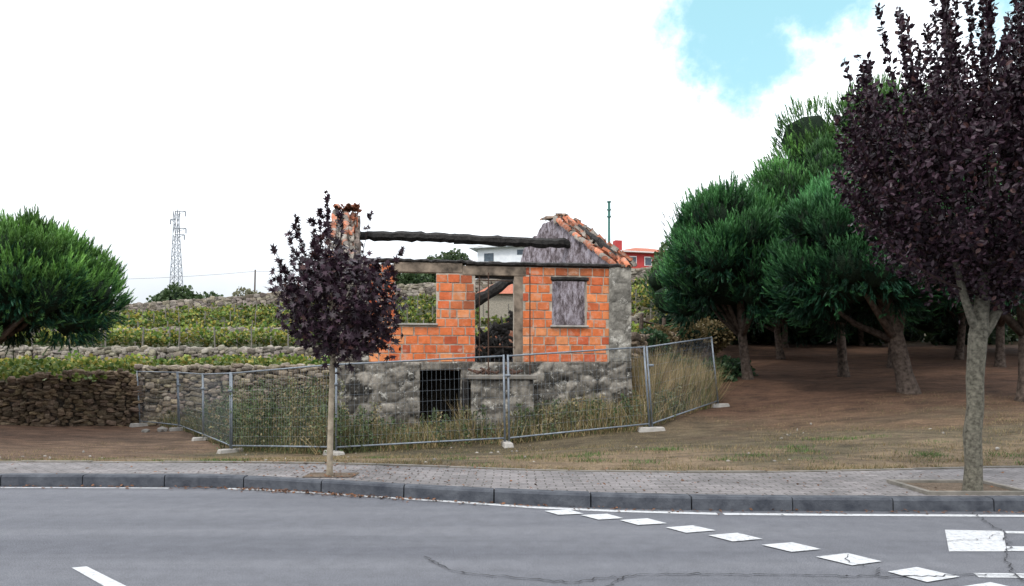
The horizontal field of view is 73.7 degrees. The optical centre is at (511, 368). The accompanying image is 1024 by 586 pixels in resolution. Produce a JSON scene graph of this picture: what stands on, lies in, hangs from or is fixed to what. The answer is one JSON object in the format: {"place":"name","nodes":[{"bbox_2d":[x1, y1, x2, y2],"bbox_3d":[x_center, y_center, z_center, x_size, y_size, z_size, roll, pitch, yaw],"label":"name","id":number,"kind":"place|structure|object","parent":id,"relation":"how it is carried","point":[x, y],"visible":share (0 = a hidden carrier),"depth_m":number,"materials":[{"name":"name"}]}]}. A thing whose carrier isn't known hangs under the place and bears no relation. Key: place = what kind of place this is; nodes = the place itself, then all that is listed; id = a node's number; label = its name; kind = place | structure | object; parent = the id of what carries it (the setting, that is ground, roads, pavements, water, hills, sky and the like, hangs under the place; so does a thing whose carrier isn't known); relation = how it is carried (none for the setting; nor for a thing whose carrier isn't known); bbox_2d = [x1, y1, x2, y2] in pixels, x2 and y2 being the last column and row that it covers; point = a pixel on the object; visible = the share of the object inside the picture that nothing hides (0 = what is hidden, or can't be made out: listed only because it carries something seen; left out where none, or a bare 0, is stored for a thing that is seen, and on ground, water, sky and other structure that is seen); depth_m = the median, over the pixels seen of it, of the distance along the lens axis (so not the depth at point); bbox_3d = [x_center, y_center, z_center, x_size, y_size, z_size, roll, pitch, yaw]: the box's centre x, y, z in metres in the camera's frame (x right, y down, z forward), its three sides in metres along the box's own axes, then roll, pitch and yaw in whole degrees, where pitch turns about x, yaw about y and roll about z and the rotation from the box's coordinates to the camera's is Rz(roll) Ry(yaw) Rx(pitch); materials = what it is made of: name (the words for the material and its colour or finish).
{"place":"outdoors","nodes":[
{"label":"outdoors","id":0,"kind":"place"},
{"bbox_2d":[0,486,1023,585],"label":"road","id":1,"kind":"structure","parent":0,"point":[163,536],"depth_m":5.46,"materials":[{"name":"grey asphalt"}]},
{"bbox_2d":[0,459,1023,514],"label":"fallen leaves","id":2,"kind":"object","parent":1,"relation":"on","point":[331,493],"visible":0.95,"depth_m":7.70,"materials":[{"name":"brown dry leaf"}]},
{"bbox_2d":[1,487,1023,585],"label":"road marking","id":3,"kind":"object","parent":1,"relation":"on","point":[986,542],"visible":0.95,"depth_m":5.60,"materials":[{"name":"paint"}]},
{"bbox_2d":[425,512,1023,585],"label":"road cracks","id":4,"kind":"object","parent":1,"relation":"on","point":[1009,565],"visible":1,"depth_m":4.60,"materials":[{"name":"black asphalt"}]},
{"bbox_2d":[0,281,1023,502],"bbox_3d":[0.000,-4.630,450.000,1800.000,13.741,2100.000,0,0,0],"label":"ground","id":5,"kind":"structure","parent":0,"point":[798,377],"depth_m":17.29,"materials":[{"name":"brown soil"}]},
{"bbox_2d":[0,203,136,360],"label":"pine tree","id":6,"kind":"object","parent":5,"relation":"on","point":[60,279],"visible":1,"depth_m":19.15,"materials":[{"name":"green plant"}]},
{"bbox_2d":[1,377,136,425],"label":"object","id":7,"kind":"object","parent":5,"relation":"on","point":[61,403],"visible":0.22,"depth_m":24.95,"materials":[{"name":"plant"}]},
{"bbox_2d":[0,368,145,426],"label":"stones","id":8,"kind":"object","parent":7,"relation":"on","point":[47,404],"visible":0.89,"depth_m":24.84,"materials":[{"name":"grey stone"}]},
{"bbox_2d":[0,351,289,370],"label":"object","id":9,"kind":"object","parent":5,"relation":"on","point":[118,355],"visible":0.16,"depth_m":39.90,"materials":[{"name":"plant"}]},
{"bbox_2d":[0,345,327,370],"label":"stones","id":10,"kind":"object","parent":9,"relation":"on","point":[174,351],"visible":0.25,"depth_m":39.79,"materials":[{"name":"grey stone"}]},
{"bbox_2d":[170,209,186,290],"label":"transmission tower","id":11,"kind":"structure","parent":5,"relation":"on","point":[177,228],"depth_m":119.95,"materials":[{"name":"metal"}]},
{"bbox_2d":[137,369,328,420],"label":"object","id":12,"kind":"object","parent":5,"relation":"on","point":[221,385],"visible":0.07,"depth_m":26.16,"materials":[{"name":"plant"}]},
{"bbox_2d":[134,362,328,425],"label":"stones","id":13,"kind":"object","parent":12,"relation":"on","point":[160,390],"visible":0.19,"depth_m":26.02,"materials":[{"name":"grey stone"}]},
{"bbox_2d":[231,286,260,296],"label":"distant trees","id":14,"kind":"object","parent":5,"relation":"on","point":[237,292],"visible":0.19,"depth_m":83.44,"materials":[{"name":"green plant"}]},
{"bbox_2d":[254,270,255,291],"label":"utility pole","id":15,"kind":"object","parent":5,"relation":"on","point":[254,280],"visible":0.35,"depth_m":89.95,"materials":[{"name":"grey wood"}]},
{"bbox_2d":[138,246,479,278],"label":"overhead wires","id":16,"kind":"object","parent":15,"relation":"attached to","point":[267,271],"visible":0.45,"depth_m":90.01,"materials":[{"name":"metal"}]},
{"bbox_2d":[136,282,492,310],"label":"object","id":17,"kind":"object","parent":5,"relation":"on","point":[270,302],"visible":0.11,"depth_m":79.63,"materials":[{"name":"green plant"}]},
{"bbox_2d":[110,267,650,315],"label":"stones","id":18,"kind":"object","parent":17,"relation":"on","point":[262,297],"visible":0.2,"depth_m":79.51,"materials":[{"name":"grey stone"}]},
{"bbox_2d":[0,277,685,381],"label":"vineyard","id":19,"kind":"object","parent":5,"relation":"on","point":[19,367],"visible":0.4,"depth_m":43.90,"materials":[{"name":"green plant"}]},
{"bbox_2d":[332,215,360,413],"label":"gable wall","id":20,"kind":"structure","parent":5,"relation":"on","point":[357,239],"depth_m":18.99,"materials":[{"name":"grey stone"}]},
{"bbox_2d":[327,209,358,257],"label":"rake tiles","id":21,"kind":"object","parent":20,"relation":"attached to","point":[348,237],"visible":0.69,"depth_m":18.51,"materials":[{"name":"ceramic"}]},
{"bbox_2d":[333,202,361,212],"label":"ridge tiles","id":22,"kind":"object","parent":20,"relation":"on","point":[349,207],"visible":0.92,"depth_m":19.78,"materials":[{"name":"ceramic"}]},
{"bbox_2d":[336,362,419,433],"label":"stone plinth","id":23,"kind":"structure","parent":5,"relation":"on","point":[379,380],"depth_m":17.07,"materials":[{"name":"grey stone"}]},
{"bbox_2d":[336,259,368,361],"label":"stone pier","id":24,"kind":"structure","parent":23,"relation":"on","point":[365,358],"depth_m":17.02,"materials":[{"name":"grey stone"}]},
{"bbox_2d":[146,236,671,302],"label":"distant trees","id":25,"kind":"object","parent":5,"relation":"on","point":[176,293],"visible":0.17,"depth_m":87.86,"materials":[{"name":"green plant"}]},
{"bbox_2d":[129,337,729,455],"bbox_3d":[-4.877,0.668,19.336,21.340,3.203,7.794,0,0,16],"label":"construction fence","id":26,"kind":"object","parent":5,"relation":"on","point":[505,443],"visible":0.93,"depth_m":16.37,"materials":[{"name":"metal"}]},
{"bbox_2d":[183,372,689,452],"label":"weeds","id":27,"kind":"object","parent":5,"relation":"on","point":[308,401],"visible":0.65,"depth_m":16.93,"materials":[{"name":"green plant"}]},
{"bbox_2d":[420,371,459,424],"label":"floor and cellar","id":28,"kind":"structure","parent":5,"relation":"on","point":[439,385],"depth_m":18.93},
{"bbox_2d":[420,362,460,369],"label":"cellar lintel","id":29,"kind":"structure","parent":28,"relation":"on","point":[446,366],"depth_m":17.29,"materials":[{"name":"stone"}]},
{"bbox_2d":[423,359,511,370],"bbox_3d":[-1.236,-0.100,20.626,6.246,0.398,4.925,0,0,-7],"label":"rubble","id":30,"kind":"object","parent":28,"relation":"on","point":[495,360],"visible":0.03,"depth_m":18.54,"materials":[{"name":"grey stone"}]},
{"bbox_2d":[369,224,620,370],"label":"charred timbers","id":31,"kind":"object","parent":28,"relation":"on","point":[501,332],"visible":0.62,"depth_m":18.46,"materials":[{"name":"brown wood"}]},
{"bbox_2d":[156,337,742,454],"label":"tall dry grass","id":32,"kind":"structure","parent":5,"relation":"on","point":[498,441],"depth_m":16.86,"materials":[{"name":"plant"}]},
{"bbox_2d":[425,321,512,370],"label":"wall","id":33,"kind":"structure","parent":5,"relation":"on","point":[511,333],"depth_m":24.02,"materials":[{"name":"brick"}]},
{"bbox_2d":[477,284,512,320],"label":"tiled shed","id":34,"kind":"structure","parent":5,"relation":"on","point":[500,302],"depth_m":62.00,"materials":[{"name":"beige paint"}]},
{"bbox_2d":[469,245,524,261],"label":"white house","id":35,"kind":"structure","parent":5,"relation":"on","point":[486,253],"depth_m":95.02,"materials":[{"name":"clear paint"}]},
{"bbox_2d":[462,375,536,426],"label":"landing slab","id":36,"kind":"structure","parent":5,"relation":"on","point":[465,385],"depth_m":16.43,"materials":[{"name":"grey concrete"}]},
{"bbox_2d":[467,273,530,374],"bbox_3d":[-0.351,-1.100,16.971,1.522,2.520,1.087,0,0,-7],"label":"rusty door frame","id":37,"kind":"object","parent":36,"relation":"on","point":[488,371],"visible":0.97,"depth_m":16.67,"materials":[{"name":"metal"}]},
{"bbox_2d":[0,423,999,463],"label":"loose stones","id":38,"kind":"object","parent":5,"relation":"on","point":[162,429],"visible":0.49,"depth_m":15.09,"materials":[{"name":"grey stone"}]},
{"bbox_2d":[469,380,533,436],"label":"landing block front","id":39,"kind":"structure","parent":5,"relation":"on","point":[519,391],"depth_m":16.41,"materials":[{"name":"grey stone"}]},
{"bbox_2d":[0,473,1023,511],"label":"kerb","id":40,"kind":"structure","parent":5,"relation":"on","point":[660,501],"depth_m":6.95,"materials":[{"name":"grey concrete"}]},
{"bbox_2d":[0,460,1023,472],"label":"sidewalk edging","id":41,"kind":"object","parent":5,"relation":"on","point":[652,471],"visible":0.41,"depth_m":8.69,"materials":[{"name":"concrete"}]},
{"bbox_2d":[460,362,631,417],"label":"stone plinth","id":42,"kind":"structure","parent":5,"relation":"on","point":[556,388],"depth_m":17.70,"materials":[{"name":"grey stone"}]},
{"bbox_2d":[373,264,608,361],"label":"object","id":43,"kind":"object","parent":42,"relation":"on","point":[524,309],"visible":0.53,"depth_m":17.65,"materials":[{"name":"orange brick"}]},
{"bbox_2d":[369,264,608,361],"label":"brick courses","id":44,"kind":"object","parent":43,"relation":"attached to","point":[535,296],"visible":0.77,"depth_m":17.62,"materials":[{"name":"orange brick"}]},
{"bbox_2d":[398,323,588,326],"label":"window sills","id":45,"kind":"structure","parent":43,"relation":"attached to","point":[437,324],"depth_m":17.44,"materials":[{"name":"concrete"}]},
{"bbox_2d":[394,262,632,361],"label":"sooty lintels","id":46,"kind":"object","parent":43,"relation":"on","point":[518,273],"visible":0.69,"depth_m":17.52,"materials":[{"name":"concrete"}]},
{"bbox_2d":[609,267,630,361],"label":"stone pier","id":47,"kind":"structure","parent":42,"relation":"on","point":[619,307],"depth_m":17.91,"materials":[{"name":"grey stone"}]},
{"bbox_2d":[521,220,608,324],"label":"gable wall","id":48,"kind":"structure","parent":5,"relation":"on","point":[568,302],"depth_m":20.71,"materials":[{"name":"concrete"},{"name":"plaster"}]},
{"bbox_2d":[360,231,570,248],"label":"charred ridge beam","id":49,"kind":"structure","parent":48,"relation":"attached to","point":[469,239],"depth_m":20.12,"materials":[{"name":"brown wood"}]},
{"bbox_2d":[539,213,568,220],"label":"ridge tiles","id":50,"kind":"object","parent":48,"relation":"on","point":[550,218],"visible":0.51,"depth_m":21.63,"materials":[{"name":"ceramic"}]},
{"bbox_2d":[553,215,636,267],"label":"rake tiles","id":51,"kind":"object","parent":48,"relation":"attached to","point":[568,223],"visible":0.86,"depth_m":19.20,"materials":[{"name":"ceramic"}]},
{"bbox_2d":[607,201,610,241],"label":"green pole","id":52,"kind":"object","parent":5,"relation":"on","point":[609,209],"visible":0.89,"depth_m":59.90,"materials":[{"name":"metal"}]},
{"bbox_2d":[613,240,660,268],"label":"red house","id":53,"kind":"structure","parent":5,"relation":"on","point":[641,257],"depth_m":95.21,"materials":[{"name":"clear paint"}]},
{"bbox_2d":[639,314,665,333],"bbox_3d":[6.200,-0.950,30.000,0.179,2.700,2.604,0,0,35],"label":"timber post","id":54,"kind":"object","parent":5,"relation":"on","point":[641,321],"visible":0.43,"depth_m":29.03,"materials":[{"name":"brown wood"}]},
{"bbox_2d":[650,207,684,314],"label":"pine tree","id":55,"kind":"object","parent":5,"relation":"on","point":[667,246],"visible":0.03,"depth_m":46.20,"materials":[{"name":"green plant"}]},
{"bbox_2d":[642,253,734,340],"bbox_3d":[10.257,-4.111,39.101,5.787,7.202,6.780,0,0,0],"label":"pine tree","id":56,"kind":"object","parent":5,"relation":"on","point":[655,286],"visible":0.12,"depth_m":38.71,"materials":[{"name":"green plant"}]},
{"bbox_2d":[638,324,757,381],"bbox_3d":[6.739,-0.380,24.576,4.796,2.632,4.021,0,0,0],"label":"bramble bush","id":57,"kind":"object","parent":5,"relation":"on","point":[727,367],"visible":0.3,"depth_m":25.08,"materials":[{"name":"green plant"}]},
{"bbox_2d":[655,170,794,379],"bbox_3d":[7.914,-3.176,24.020,5.672,7.458,5.863,0,0,0],"label":"pine tree","id":58,"kind":"object","parent":5,"relation":"on","point":[716,254],"visible":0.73,"depth_m":22.96,"materials":[{"name":"green plant"}]},
{"bbox_2d":[705,306,828,359],"bbox_3d":[12.393,-4.618,32.826,8.565,8.617,7.834,0,0,0],"label":"pine tree","id":59,"kind":"object","parent":5,"relation":"on","point":[776,330],"visible":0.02,"depth_m":32.88,"materials":[{"name":"green plant"}]},
{"bbox_2d":[733,130,893,376],"bbox_3d":[10.834,-4.013,24.784,6.807,8.929,6.985,0,0,0],"label":"pine tree","id":60,"kind":"object","parent":5,"relation":"on","point":[774,179],"visible":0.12,"depth_m":23.63,"materials":[{"name":"green plant"}]},
{"bbox_2d":[782,311,856,347],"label":"pine tree","id":61,"kind":"object","parent":5,"relation":"on","point":[785,338],"depth_m":39.87,"materials":[{"name":"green plant"}]},
{"bbox_2d":[658,313,1017,345],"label":"undergrowth","id":62,"kind":"object","parent":5,"relation":"on","point":[767,335],"visible":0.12,"depth_m":43.44,"materials":[{"name":"green plant"}]},
{"bbox_2d":[760,168,948,394],"bbox_3d":[10.138,-2.609,20.161,5.612,6.924,5.964,0,0,0],"label":"pine tree","id":63,"kind":"object","parent":5,"relation":"on","point":[822,268],"visible":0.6,"depth_m":19.34,"materials":[{"name":"green plant"}]},
{"bbox_2d":[749,69,985,368],"bbox_3d":[14.479,-5.922,26.942,9.015,12.082,8.661,0,0,-37],"label":"pine tree","id":64,"kind":"object","parent":5,"relation":"on","point":[799,132],"visible":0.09,"depth_m":26.51,"materials":[{"name":"green plant"}]},
{"bbox_2d":[854,307,925,345],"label":"pine tree","id":65,"kind":"object","parent":5,"relation":"on","point":[861,341],"depth_m":41.83,"materials":[{"name":"green plant"}]},
{"bbox_2d":[908,308,1016,359],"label":"pine tree","id":66,"kind":"object","parent":5,"relation":"on","point":[959,352],"visible":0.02,"depth_m":30.97,"materials":[{"name":"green plant"}]},
{"bbox_2d":[909,312,1016,345],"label":"pine tree","id":67,"kind":"object","parent":5,"relation":"on","point":[928,327],"visible":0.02,"depth_m":41.77,"materials":[{"name":"green plant"}]},
{"bbox_2d":[904,161,1023,401],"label":"pine tree","id":68,"kind":"object","parent":5,"relation":"on","point":[1015,326],"visible":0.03,"depth_m":17.96,"materials":[{"name":"green plant"}]},
{"bbox_2d":[911,296,1016,366],"bbox_3d":[18.814,-4.439,27.040,8.326,9.034,7.036,0,0,0],"label":"pine tree","id":69,"kind":"object","parent":5,"relation":"on","point":[1000,360],"visible":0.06,"depth_m":26.94,"materials":[{"name":"green plant"}]},
{"bbox_2d":[930,314,1005,342],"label":"pine tree","id":70,"kind":"object","parent":5,"relation":"on","point":[954,324],"visible":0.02,"depth_m":35.13,"materials":[{"name":"green plant"}]},
{"bbox_2d":[0,462,1023,495],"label":"sidewalk","id":71,"kind":"structure","parent":0,"point":[862,482],"depth_m":7.97,"materials":[{"name":"grey concrete"}]},
{"bbox_2d":[303,473,1011,490],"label":"tree pit soil","id":72,"kind":"object","parent":71,"relation":"on","point":[947,486],"visible":0.67,"depth_m":7.38,"materials":[{"name":"brown soil"}]},
{"bbox_2d":[265,189,409,475],"bbox_3d":[-2.074,-0.415,8.101,1.761,3.490,1.377,0,0,0],"label":"purple maple tree","id":73,"kind":"object","parent":72,"relation":"on","point":[357,321],"visible":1,"depth_m":7.90,"materials":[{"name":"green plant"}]},
{"bbox_2d":[829,0,1023,490],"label":"purple plum tree","id":74,"kind":"object","parent":72,"relation":"on","point":[967,252],"visible":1,"depth_m":6.82,"materials":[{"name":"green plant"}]},
{"bbox_2d":[886,479,1023,494],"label":"tree pit border","id":75,"kind":"object","parent":71,"relation":"on","point":[903,484],"visible":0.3,"depth_m":7.12,"materials":[{"name":"concrete"}]},
{"bbox_2d":[0,391,1023,470],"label":"dry grass","id":76,"kind":"structure","parent":0,"point":[439,461],"depth_m":10.98,"materials":[{"name":"beige plant"}]},
{"bbox_2d":[0,0,1023,303],"label":"sky","id":77,"kind":"structure","parent":0,"point":[473,117],"materials":[{"name":"white"}]},
{"bbox_2d":[4,434,1023,466],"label":"green grass","id":78,"kind":"structure","parent":0,"point":[845,437],"depth_m":10.34,"materials":[{"name":"green plant"}]},
{"bbox_2d":[624,338,746,411],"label":"tall dry grass","id":79,"kind":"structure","parent":0,"point":[638,383],"depth_m":19.55,"materials":[{"name":"plant"}]},
{"bbox_2d":[639,316,736,358],"bbox_3d":[7.406,-1.295,28.805,2.110,2.188,7.283,0,0,35],"label":"scrub bush","id":80,"kind":"object","parent":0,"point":[710,328],"visible":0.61,"depth_m":28.35,"materials":[{"name":"green plant"}]},
{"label":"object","id":81,"kind":"object","parent":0,"visible":0},
{"bbox_2d":[631,332,717,365],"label":"stones","id":82,"kind":"object","parent":81,"relation":"on","point":[638,339],"visible":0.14,"depth_m":25.00,"materials":[{"name":"grey stone"}]},
{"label":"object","id":83,"kind":"object","parent":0,"visible":0},
{"bbox_2d":[3,312,645,342],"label":"stones","id":84,"kind":"object","parent":83,"relation":"on","point":[635,317],"visible":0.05,"depth_m":53.50,"materials":[{"name":"grey stone"}]}
]}

